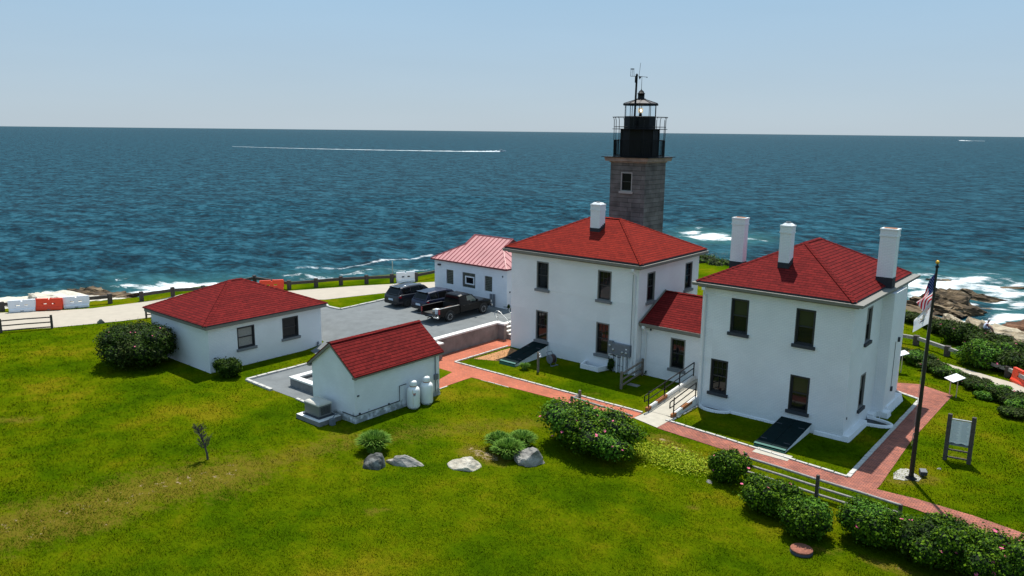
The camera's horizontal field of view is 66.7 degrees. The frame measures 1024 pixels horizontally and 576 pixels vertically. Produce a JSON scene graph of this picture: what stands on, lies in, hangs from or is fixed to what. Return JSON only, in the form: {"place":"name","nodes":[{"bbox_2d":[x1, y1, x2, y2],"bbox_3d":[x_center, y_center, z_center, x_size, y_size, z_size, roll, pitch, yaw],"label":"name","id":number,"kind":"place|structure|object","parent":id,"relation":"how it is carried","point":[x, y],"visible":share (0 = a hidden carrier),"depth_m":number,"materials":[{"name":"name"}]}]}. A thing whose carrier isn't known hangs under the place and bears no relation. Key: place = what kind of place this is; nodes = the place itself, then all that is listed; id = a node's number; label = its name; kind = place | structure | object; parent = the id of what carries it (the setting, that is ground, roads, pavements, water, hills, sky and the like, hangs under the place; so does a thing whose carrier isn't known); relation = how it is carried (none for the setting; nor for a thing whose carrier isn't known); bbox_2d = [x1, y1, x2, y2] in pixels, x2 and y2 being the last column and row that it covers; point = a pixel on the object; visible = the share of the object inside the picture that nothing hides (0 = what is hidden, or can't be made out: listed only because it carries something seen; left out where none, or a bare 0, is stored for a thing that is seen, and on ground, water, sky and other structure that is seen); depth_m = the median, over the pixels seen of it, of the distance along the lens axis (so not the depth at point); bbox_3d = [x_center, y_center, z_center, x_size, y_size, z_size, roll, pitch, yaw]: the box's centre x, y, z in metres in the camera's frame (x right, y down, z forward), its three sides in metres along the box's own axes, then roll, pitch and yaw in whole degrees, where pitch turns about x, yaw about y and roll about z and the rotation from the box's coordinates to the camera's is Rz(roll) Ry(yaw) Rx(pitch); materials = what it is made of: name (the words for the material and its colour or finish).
{"place":"outdoors","nodes":[
{"label":"outdoors","id":0,"kind":"place"},
{"bbox_2d":[0,282,434,329],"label":"road","id":1,"kind":"structure","parent":0,"point":[115,313],"depth_m":63.95,"materials":[{"name":"concrete"}]},
{"bbox_2d":[354,428,392,453],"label":"ornamental grass","id":2,"kind":"object","parent":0,"point":[372,441],"depth_m":36.72,"materials":[{"name":"plant"}]},
{"bbox_2d":[251,300,510,399],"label":"gravel lot","id":3,"kind":"structure","parent":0,"point":[336,324],"depth_m":57.99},
{"bbox_2d":[245,363,306,390],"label":"kerb","id":4,"kind":"structure","parent":3,"relation":"on","point":[248,379],"depth_m":47.81,"materials":[{"name":"concrete"}]},
{"bbox_2d":[384,281,427,306],"bbox_3d":[-8.188,0.369,64.175,2.160,1.754,4.740,11,15,41],"label":"parked car","id":5,"kind":"object","parent":3,"relation":"on","point":[402,293],"visible":0.52,"depth_m":62.70,"materials":[{"name":"black paint"}]},
{"bbox_2d":[411,287,452,309],"bbox_3d":[-5.785,0.795,62.423,2.160,1.660,4.740,11,15,41],"label":"parked car","id":6,"kind":"object","parent":3,"relation":"on","point":[420,298],"visible":0.29,"depth_m":60.99,"materials":[{"name":"blue paint"}]},
{"bbox_2d":[417,291,492,321],"bbox_3d":[-4.317,1.258,59.695,2.400,1.859,6.460,10,15,40],"label":"pickup truck","id":7,"kind":"object","parent":3,"relation":"on","point":[460,302],"visible":0.96,"depth_m":59.15,"materials":[{"name":"black paint"}]},
{"bbox_2d":[483,429,510,448],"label":"shrub","id":8,"kind":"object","parent":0,"point":[491,437],"depth_m":37.44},
{"bbox_2d":[490,436,525,459],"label":"ornamental grass","id":9,"kind":"object","parent":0,"point":[506,448],"depth_m":36.25,"materials":[{"name":"plant"}]},
{"bbox_2d":[0,263,1023,575],"bbox_3d":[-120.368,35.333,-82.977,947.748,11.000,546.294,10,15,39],"label":"lawn","id":10,"kind":"structure","parent":0,"point":[304,473],"depth_m":34.02,"materials":[{"name":"plant"}]},
{"bbox_2d":[7,299,35,312],"bbox_3d":[-40.343,1.428,64.086,2.011,1.015,0.482,-4,12,-22],"label":"road barrier","id":11,"kind":"object","parent":10,"relation":"on","point":[22,307],"visible":1,"depth_m":63.97,"materials":[{"name":"white plastic"}]},
{"bbox_2d":[0,315,52,332],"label":"field fence","id":12,"kind":"object","parent":10,"relation":"on","point":[50,322],"visible":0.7,"depth_m":58.16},
{"bbox_2d":[35,298,63,310],"bbox_3d":[-38.512,1.311,64.766,2.081,1.015,0.482,-2,12,-13],"label":"road barrier","id":13,"kind":"object","parent":10,"relation":"on","point":[49,305],"visible":1,"depth_m":64.65,"materials":[{"name":"orange plastic"}]},
{"bbox_2d":[0,293,112,311],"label":"guard rail","id":14,"kind":"object","parent":10,"relation":"on","point":[108,297],"visible":0.38,"depth_m":66.83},
{"bbox_2d":[27,290,101,301],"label":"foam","id":15,"kind":"object","parent":10,"relation":"on","point":[58,294],"visible":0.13,"depth_m":77.29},
{"bbox_2d":[63,295,89,308],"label":"road barrier","id":16,"kind":"object","parent":10,"relation":"on","point":[84,302],"visible":1,"depth_m":65.58,"materials":[{"name":"white plastic"}]},
{"bbox_2d":[67,286,109,293],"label":"rock ledge","id":17,"kind":"object","parent":10,"relation":"on","point":[90,290],"visible":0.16,"depth_m":87.87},
{"bbox_2d":[82,291,138,297],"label":"rock ledge","id":18,"kind":"object","parent":10,"relation":"on","point":[122,294],"visible":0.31,"depth_m":84.88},
{"bbox_2d":[93,318,178,371],"bbox_3d":[-24.133,3.532,50.183,5.229,2.920,5.311,-2,12,-12],"label":"rose bush","id":19,"kind":"object","parent":10,"relation":"on","point":[123,344],"visible":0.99,"depth_m":48.73,"materials":[{"name":"green plant"}]},
{"bbox_2d":[193,423,211,458],"bbox_3d":[-14.229,7.037,35.760,0.880,1.902,0.546,2,11,5],"label":"dead sapling","id":20,"kind":"object","parent":10,"relation":"on","point":[196,427],"visible":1,"depth_m":35.72,"materials":[{"name":"grey plant"}]},
{"bbox_2d":[212,356,242,377],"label":"shrub","id":21,"kind":"object","parent":10,"relation":"on","point":[227,368],"visible":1,"depth_m":47.44,"materials":[{"name":"green plant"}]},
{"bbox_2d":[142,278,327,373],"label":"store cottage","id":22,"kind":"structure","parent":10,"relation":"on","point":[245,321],"depth_m":51.00,"materials":[{"name":"white paint"}]},
{"bbox_2d":[237,324,257,351],"bbox_3d":[-17.138,3.216,50.146,0.254,1.570,1.440,10,15,39],"label":"window","id":23,"kind":"structure","parent":22,"relation":"in","point":[246,334],"depth_m":50.23,"materials":[{"name":"black"}]},
{"bbox_2d":[282,315,300,341],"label":"window","id":24,"kind":"structure","parent":22,"relation":"in","point":[290,329],"depth_m":52.76,"materials":[{"name":"black"}]},
{"bbox_2d":[139,270,434,300],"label":"guard rail","id":25,"kind":"object","parent":10,"relation":"on","point":[289,283],"visible":0.47,"depth_m":71.55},
{"bbox_2d":[289,370,312,393],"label":"wall","id":26,"kind":"structure","parent":10,"relation":"on","point":[299,381],"depth_m":45.82,"materials":[{"name":"grey concrete"}]},
{"bbox_2d":[296,396,341,426],"bbox_3d":[-10.197,6.420,41.026,2.000,1.110,1.420,10,15,39],"label":"generator","id":27,"kind":"object","parent":10,"relation":"on","point":[318,412],"visible":1,"depth_m":40.67,"materials":[{"name":"grey metal"}]},
{"bbox_2d":[363,452,385,469],"bbox_3d":[-6.121,7.950,35.283,1.212,0.879,0.850,28,22,22],"label":"boulder","id":28,"kind":"object","parent":10,"relation":"on","point":[375,461],"visible":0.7,"depth_m":35.16,"materials":[{"name":"stone"}]},
{"bbox_2d":[307,320,443,423],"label":"shed","id":29,"kind":"structure","parent":10,"relation":"on","point":[358,378],"depth_m":41.78,"materials":[{"name":"paint"}]},
{"bbox_2d":[386,455,423,466],"bbox_3d":[-4.868,7.927,35.674,1.992,0.586,0.794,2,11,7],"label":"boulder","id":30,"kind":"object","parent":10,"relation":"on","point":[403,460],"visible":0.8,"depth_m":35.49,"materials":[{"name":"stone"}]},
{"bbox_2d":[396,271,414,282],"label":"road barrier","id":31,"kind":"object","parent":10,"relation":"on","point":[400,278],"visible":0.93,"depth_m":73.22,"materials":[{"name":"white plastic"}]},
{"bbox_2d":[407,380,419,408],"bbox_3d":[-5.424,5.832,42.806,0.720,1.560,0.720,10,15,39],"label":"gas tank","id":32,"kind":"object","parent":10,"relation":"on","point":[413,395],"visible":1,"depth_m":42.55,"materials":[{"name":"metal"}]},
{"bbox_2d":[420,376,432,404],"bbox_3d":[-4.780,5.688,43.504,0.720,1.580,0.720,10,15,39],"label":"gas tank","id":33,"kind":"object","parent":10,"relation":"on","point":[426,390],"visible":1,"depth_m":43.25,"materials":[{"name":"metal"}]},
{"bbox_2d":[447,456,481,471],"bbox_3d":[-2.159,7.990,35.367,1.639,0.653,0.905,2,11,5],"label":"boulder","id":34,"kind":"object","parent":10,"relation":"on","point":[469,464],"visible":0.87,"depth_m":35.22,"materials":[{"name":"stone"}]},
{"bbox_2d":[434,320,507,358],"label":"retaining wall","id":35,"kind":"structure","parent":10,"relation":"on","point":[467,338],"depth_m":55.12,"materials":[{"name":"concrete"}]},
{"bbox_2d":[430,234,515,308],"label":"fog signal building","id":36,"kind":"structure","parent":10,"relation":"on","point":[478,265],"depth_m":64.52,"materials":[{"name":"white paint"}]},
{"bbox_2d":[475,348,516,360],"bbox_3d":[-0.618,4.603,53.072,1.924,0.001,3.817,10,15,39],"label":"soil patch","id":37,"kind":"object","parent":10,"relation":"on","point":[497,356],"visible":0.77,"depth_m":53.06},
{"bbox_2d":[499,341,547,366],"bbox_3d":[0.812,4.460,52.180,1.330,0.879,3.610,10,15,39],"label":"cellar hatch","id":38,"kind":"object","parent":10,"relation":"on","point":[527,353],"visible":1,"depth_m":52.01,"materials":[{"name":"white paint"}]},
{"bbox_2d":[499,341,539,362],"bbox_3d":[0.560,4.290,52.372,0.657,0.627,3.588,10,15,39],"label":"door","id":39,"kind":"structure","parent":38,"relation":"in","point":[532,344],"depth_m":52.35,"materials":[{"name":"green metal"}]},
{"bbox_2d":[507,343,547,364],"bbox_3d":[1.078,4.380,51.951,0.657,0.627,3.588,10,15,39],"label":"door","id":40,"kind":"structure","parent":38,"relation":"in","point":[540,346],"depth_m":51.89,"materials":[{"name":"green metal"}]},
{"bbox_2d":[513,447,544,466],"bbox_3d":[0.797,7.865,36.037,1.287,1.059,1.220,-4,12,-22],"label":"boulder","id":41,"kind":"object","parent":10,"relation":"on","point":[530,457],"visible":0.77,"depth_m":35.68,"materials":[{"name":"stone"}]},
{"bbox_2d":[454,345,642,412],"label":"kerb","id":42,"kind":"structure","parent":10,"relation":"on","point":[459,362],"depth_m":47.39,"materials":[{"name":"concrete"}]},
{"bbox_2d":[536,395,649,461],"bbox_3d":[3.633,6.666,37.175,6.199,2.470,4.036,10,15,39],"label":"rose bush","id":43,"kind":"object","parent":10,"relation":"on","point":[613,434],"visible":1,"depth_m":36.25,"materials":[{"name":"green plant"}]},
{"bbox_2d":[502,201,708,375],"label":"keepers house","id":44,"kind":"structure","parent":10,"relation":"on","point":[587,289],"depth_m":51.17,"materials":[{"name":"white paint"}]},
{"bbox_2d":[533,310,548,344],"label":"window","id":45,"kind":"structure","parent":44,"relation":"in","point":[541,316],"depth_m":53.32,"materials":[{"name":"grey"}]},
{"bbox_2d":[534,261,549,292],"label":"window","id":46,"kind":"structure","parent":44,"relation":"in","point":[542,280],"depth_m":52.63,"materials":[{"name":"grey"}]},
{"bbox_2d":[593,322,609,358],"bbox_3d":[5.833,3.345,50.143,1.200,2.270,0.254,10,15,39],"label":"window","id":47,"kind":"structure","parent":44,"relation":"in","point":[602,329],"depth_m":50.26,"materials":[{"name":"grey"}]},
{"bbox_2d":[595,270,611,304],"bbox_3d":[5.880,-0.074,49.445,1.230,2.090,0.254,10,15,39],"label":"window","id":48,"kind":"structure","parent":44,"relation":"in","point":[604,277],"depth_m":49.55,"materials":[{"name":"grey"}]},
{"bbox_2d":[607,340,630,374],"bbox_3d":[6.749,4.423,49.325,1.640,2.000,0.320,10,15,39],"label":"electric panel","id":49,"kind":"object","parent":44,"relation":"attached to","point":[619,349],"visible":0.98,"depth_m":49.19,"materials":[{"name":"grey"}]},
{"bbox_2d":[645,271,655,304],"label":"window","id":50,"kind":"structure","parent":44,"relation":"in","point":[651,276],"depth_m":49.19,"materials":[{"name":"grey"}]},
{"bbox_2d":[683,261,692,292],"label":"window","id":51,"kind":"structure","parent":44,"relation":"in","point":[689,266],"depth_m":53.02,"materials":[{"name":"grey"}]},
{"bbox_2d":[620,358,643,388],"bbox_3d":[7.356,5.326,47.658,0.143,1.300,3.321,8,13,31],"label":"split rail fence","id":52,"kind":"object","parent":10,"relation":"on","point":[641,362],"visible":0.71,"depth_m":47.44,"materials":[{"name":"grey wood"}]},
{"bbox_2d":[601,63,675,231],"bbox_3d":[9.529,-6.540,59.456,4.116,20.351,4.116,10,15,39],"label":"lighthouse","id":53,"kind":"object","parent":10,"relation":"on","point":[638,159],"visible":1,"depth_m":57.75,"materials":[{"name":"stone"}]},
{"bbox_2d":[619,172,632,193],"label":"window","id":54,"kind":"structure","parent":53,"relation":"in","point":[626,177],"depth_m":58.13,"materials":[{"name":"grey glass"}]},
{"bbox_2d":[634,411,672,426],"bbox_3d":[7.542,6.971,41.631,1.644,0.001,2.068,10,15,39],"label":"ramp landing","id":55,"kind":"object","parent":10,"relation":"on","point":[654,419],"visible":1,"depth_m":41.61,"materials":[{"name":"concrete"}]},
{"bbox_2d":[639,289,702,382],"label":"link building","id":56,"kind":"structure","parent":10,"relation":"on","point":[670,323],"depth_m":47.96,"materials":[{"name":"white paint"}]},
{"bbox_2d":[667,337,685,373],"bbox_3d":[10.098,4.106,47.475,1.200,2.100,0.254,10,15,39],"label":"window","id":57,"kind":"structure","parent":56,"relation":"in","point":[677,346],"depth_m":47.57,"materials":[{"name":"grey"}]},
{"bbox_2d":[644,362,697,417],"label":"ramp","id":58,"kind":"structure","parent":10,"relation":"on","point":[678,399],"depth_m":43.61,"materials":[{"name":"concrete"}]},
{"bbox_2d":[633,437,758,483],"bbox_3d":[7.387,7.919,36.684,7.864,0.245,3.979,10,15,39],"label":"ground cover","id":59,"kind":"object","parent":10,"relation":"on","point":[685,460],"visible":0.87,"depth_m":36.44,"materials":[{"name":"plant"}]},
{"bbox_2d":[707,446,753,486],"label":"rose bush","id":60,"kind":"object","parent":10,"relation":"on","point":[727,465],"visible":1,"depth_m":33.79,"materials":[{"name":"green plant"}]},
{"bbox_2d":[665,419,846,476],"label":"kerb","id":61,"kind":"structure","parent":10,"relation":"on","point":[754,447],"depth_m":37.73,"materials":[{"name":"concrete"}]},
{"bbox_2d":[732,472,806,519],"bbox_3d":[10.476,8.348,31.396,3.133,1.564,2.410,10,15,39],"label":"rose bush","id":62,"kind":"object","parent":10,"relation":"on","point":[762,493],"visible":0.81,"depth_m":30.92,"materials":[{"name":"green plant"}]},
{"bbox_2d":[753,416,811,453],"bbox_3d":[13.573,7.382,38.988,1.570,0.619,3.580,10,15,39],"label":"cellar hatch","id":63,"kind":"object","parent":10,"relation":"on","point":[782,434],"visible":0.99,"depth_m":38.80,"materials":[{"name":"white paint"}]},
{"bbox_2d":[753,416,795,447],"bbox_3d":[13.275,7.224,39.222,0.777,0.408,3.558,10,15,39],"label":"door","id":64,"kind":"structure","parent":63,"relation":"in","point":[782,424],"depth_m":39.17,"materials":[{"name":"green metal"}]},
{"bbox_2d":[769,420,811,451],"bbox_3d":[13.885,7.330,38.726,0.777,0.408,3.558,10,15,39],"label":"door","id":65,"kind":"structure","parent":63,"relation":"in","point":[798,427],"depth_m":38.70,"materials":[{"name":"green metal"}]},
{"bbox_2d":[790,543,812,557],"bbox_3d":[10.588,9.591,28.466,0.800,0.180,0.800,10,15,39],"label":"manhole","id":66,"kind":"object","parent":10,"relation":"on","point":[800,550],"visible":1,"depth_m":28.30,"materials":[{"name":"red"}]},
{"bbox_2d":[691,217,920,442],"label":"museum house","id":67,"kind":"structure","parent":10,"relation":"on","point":[809,331],"depth_m":40.89,"materials":[{"name":"white paint"}]},
{"bbox_2d":[707,358,727,397],"bbox_3d":[11.367,4.935,42.789,1.190,2.050,0.254,10,15,39],"label":"window","id":68,"kind":"structure","parent":67,"relation":"in","point":[719,368],"depth_m":42.87,"materials":[{"name":"black"}]},
{"bbox_2d":[727,298,749,337],"bbox_3d":[12.130,1.582,41.498,1.180,2.030,0.254,10,15,39],"label":"window","id":69,"kind":"structure","parent":67,"relation":"in","point":[739,307],"depth_m":41.59,"materials":[{"name":"black"}]},
{"bbox_2d":[785,374,809,417],"bbox_3d":[14.755,5.520,40.035,1.200,2.060,0.254,10,15,39],"label":"window","id":70,"kind":"structure","parent":67,"relation":"in","point":[799,385],"depth_m":40.12,"materials":[{"name":"black"}]},
{"bbox_2d":[791,308,815,350],"bbox_3d":[14.807,2.062,39.326,1.180,2.020,0.254,10,15,39],"label":"window","id":71,"kind":"structure","parent":67,"relation":"in","point":[805,319],"depth_m":39.41,"materials":[{"name":"black"}]},
{"bbox_2d":[857,372,865,413],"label":"window","id":72,"kind":"structure","parent":67,"relation":"in","point":[861,407],"depth_m":40.76,"materials":[{"name":"grey"}]},
{"bbox_2d":[864,305,873,346],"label":"window","id":73,"kind":"structure","parent":67,"relation":"in","point":[867,342],"depth_m":40.11,"materials":[{"name":"grey"}]},
{"bbox_2d":[777,491,834,540],"bbox_3d":[11.133,8.670,29.526,2.081,1.688,2.159,10,15,39],"label":"rose bush","id":74,"kind":"object","parent":10,"relation":"on","point":[804,517],"visible":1,"depth_m":29.07,"materials":[{"name":"green plant"}]},
{"bbox_2d":[744,452,902,514],"bbox_3d":[12.822,8.432,32.716,6.673,1.220,0.147,11,15,42],"label":"split rail fence","id":75,"kind":"object","parent":10,"relation":"on","point":[816,494],"visible":0.56,"depth_m":32.63,"materials":[{"name":"wood"}]},
{"bbox_2d":[835,494,910,549],"bbox_3d":[13.553,8.778,29.036,2.792,1.711,2.385,10,15,39],"label":"rose bush","id":76,"kind":"object","parent":10,"relation":"on","point":[868,521],"visible":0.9,"depth_m":28.56,"materials":[{"name":"green plant"}]},
{"bbox_2d":[865,416,892,428],"bbox_3d":[19.372,7.175,41.152,1.450,0.190,1.320,10,15,39],"label":"window well","id":77,"kind":"object","parent":10,"relation":"on","point":[872,423],"depth_m":41.16,"materials":[{"name":"white paint"}]},
{"bbox_2d":[847,390,918,477],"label":"kerb","id":78,"kind":"structure","parent":10,"relation":"on","point":[867,455],"depth_m":39.26,"materials":[{"name":"concrete"}]},
{"bbox_2d":[893,469,920,480],"bbox_3d":[17.780,8.425,34.984,1.091,0.001,1.595,10,15,39],"label":"flagpole base","id":79,"kind":"object","parent":10,"relation":"on","point":[901,473],"visible":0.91,"depth_m":34.99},
{"bbox_2d":[905,260,939,480],"bbox_3d":[17.833,3.667,33.724,0.480,9.869,0.473,10,15,39],"label":"flagpole","id":80,"kind":"object","parent":79,"relation":"on","point":[910,477],"visible":1,"depth_m":33.85,"materials":[{"name":"black"}]},
{"bbox_2d":[913,300,931,331],"bbox_3d":[17.502,1.182,33.186,0.717,1.449,0.092,0,11,-1],"label":"state flag","id":81,"kind":"object","parent":80,"relation":"attached to","point":[921,320],"visible":1,"depth_m":33.26,"materials":[{"name":"white fabric"}]},
{"bbox_2d":[916,274,934,310],"bbox_3d":[17.585,0.163,33.138,0.590,1.686,0.365,0,11,-1],"label":"national flag","id":82,"kind":"object","parent":80,"relation":"attached to","point":[924,301],"visible":1,"depth_m":33.11,"materials":[{"name":"multicoloured fabric"}]},
{"bbox_2d":[903,348,938,365],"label":"hedge bush","id":83,"kind":"object","parent":10,"relation":"on","point":[915,356],"visible":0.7,"depth_m":53.17,"materials":[{"name":"green plant"}]},
{"bbox_2d":[916,359,951,372],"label":"hedge bush","id":84,"kind":"object","parent":10,"relation":"on","point":[931,363],"visible":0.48,"depth_m":51.49,"materials":[{"name":"green plant"}]},
{"bbox_2d":[893,503,976,572],"bbox_3d":[15.091,8.964,27.691,2.814,1.941,2.782,1,11,1],"label":"rose bush","id":85,"kind":"object","parent":10,"relation":"on","point":[937,538],"visible":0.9,"depth_m":27.07,"materials":[{"name":"green plant"}]},
{"bbox_2d":[928,365,963,378],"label":"hedge bush","id":86,"kind":"object","parent":10,"relation":"on","point":[943,371],"visible":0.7,"depth_m":49.81,"materials":[{"name":"green plant"}]},
{"bbox_2d":[942,413,976,464],"bbox_3d":[20.893,7.141,36.359,1.170,2.480,0.193,7,13,28],"label":"notice board","id":87,"kind":"object","parent":10,"relation":"on","point":[960,432],"visible":0.9,"depth_m":36.27,"materials":[{"name":"white"}]},
{"bbox_2d":[903,334,1023,379],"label":"guard rail","id":88,"kind":"object","parent":10,"relation":"on","point":[948,350],"visible":0.4,"depth_m":56.04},
{"bbox_2d":[938,318,992,344],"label":"coastal bush","id":89,"kind":"object","parent":10,"relation":"on","point":[953,330],"visible":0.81,"depth_m":59.04,"materials":[{"name":"green plant"}]},
{"bbox_2d":[961,376,993,390],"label":"hedge bush","id":90,"kind":"object","parent":10,"relation":"on","point":[969,383],"visible":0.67,"depth_m":47.13,"materials":[{"name":"green plant"}]},
{"bbox_2d":[951,337,1016,371],"bbox_3d":[32.478,4.538,53.525,3.971,2.212,3.484,10,15,39],"label":"coastal bush","id":91,"kind":"object","parent":10,"relation":"on","point":[976,351],"visible":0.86,"depth_m":52.88,"materials":[{"name":"green plant"}]},
{"bbox_2d":[949,519,1023,575],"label":"rose bush","id":92,"kind":"object","parent":10,"relation":"on","point":[994,553],"visible":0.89,"depth_m":25.96,"materials":[{"name":"green plant"}]},
{"bbox_2d":[963,330,1013,343],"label":"coastal bush","id":93,"kind":"object","parent":10,"relation":"on","point":[987,336],"visible":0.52,"depth_m":57.17,"materials":[{"name":"green plant"}]},
{"bbox_2d":[972,382,1013,391],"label":"hedge bush","id":94,"kind":"object","parent":10,"relation":"on","point":[985,386],"visible":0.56,"depth_m":45.91,"materials":[{"name":"green plant"}]},
{"bbox_2d":[965,316,1023,341],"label":"rock ledge","id":95,"kind":"object","parent":10,"relation":"on","point":[1017,334],"visible":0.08,"depth_m":68.60,"materials":[{"name":"stone"}]},
{"bbox_2d":[990,387,1023,403],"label":"hedge bush","id":96,"kind":"object","parent":10,"relation":"on","point":[1001,394],"visible":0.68,"depth_m":44.56,"materials":[{"name":"green plant"}]},
{"bbox_2d":[992,347,1023,371],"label":"coastal bush","id":97,"kind":"object","parent":10,"relation":"on","point":[1010,358],"visible":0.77,"depth_m":51.62,"materials":[{"name":"green plant"}]},
{"bbox_2d":[993,335,1023,351],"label":"coastal bush","id":98,"kind":"object","parent":10,"relation":"on","point":[1017,345],"visible":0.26,"depth_m":54.85,"materials":[{"name":"green plant"}]},
{"bbox_2d":[995,405,1023,418],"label":"hedge bush","id":99,"kind":"object","parent":10,"relation":"on","point":[1011,411],"visible":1,"depth_m":42.22,"materials":[{"name":"green plant"}]},
{"bbox_2d":[1003,395,1023,408],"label":"hedge bush","id":100,"kind":"object","parent":10,"relation":"on","point":[1017,402],"visible":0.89,"depth_m":43.05,"materials":[{"name":"green plant"}]},
{"bbox_2d":[1010,367,1023,386],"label":"road barrier","id":101,"kind":"object","parent":10,"relation":"on","point":[1015,379],"visible":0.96,"depth_m":49.70,"materials":[{"name":"orange plastic"}]},
{"bbox_2d":[0,126,1023,324],"bbox_3d":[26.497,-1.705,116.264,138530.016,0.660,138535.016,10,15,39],"label":"sea","id":102,"kind":"structure","parent":0,"point":[127,210],"depth_m":246.61,"materials":[{"name":"liquid"}]},
{"bbox_2d":[906,288,992,316],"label":"rock ledge","id":103,"kind":"object","parent":102,"relation":"in","point":[955,303],"visible":0.45,"depth_m":94.83,"materials":[{"name":"stone"}]},
{"bbox_2d":[970,294,1007,302],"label":"sea rock","id":104,"kind":"object","parent":102,"relation":"in","point":[982,298],"visible":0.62,"depth_m":101.70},
{"bbox_2d":[0,0,1023,136],"label":"sky","id":105,"kind":"structure","parent":0,"point":[793,67],"materials":[{"name":"blue"}]},
{"bbox_2d":[509,429,537,448],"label":"shrub","id":106,"kind":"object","parent":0,"point":[526,437],"depth_m":37.63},
{"bbox_2d":[439,339,641,417],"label":"red paving","id":107,"kind":"structure","parent":0,"point":[459,372],"depth_m":48.42,"materials":[{"name":"brick"}]},
{"bbox_2d":[657,383,1023,540],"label":"brick path","id":108,"kind":"structure","parent":0,"point":[869,475],"depth_m":36.66,"materials":[{"name":"brick"}]},
{"bbox_2d":[946,363,1023,391],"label":"footpath","id":109,"kind":"structure","parent":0,"point":[1016,387],"depth_m":50.42,"materials":[{"name":"concrete"}]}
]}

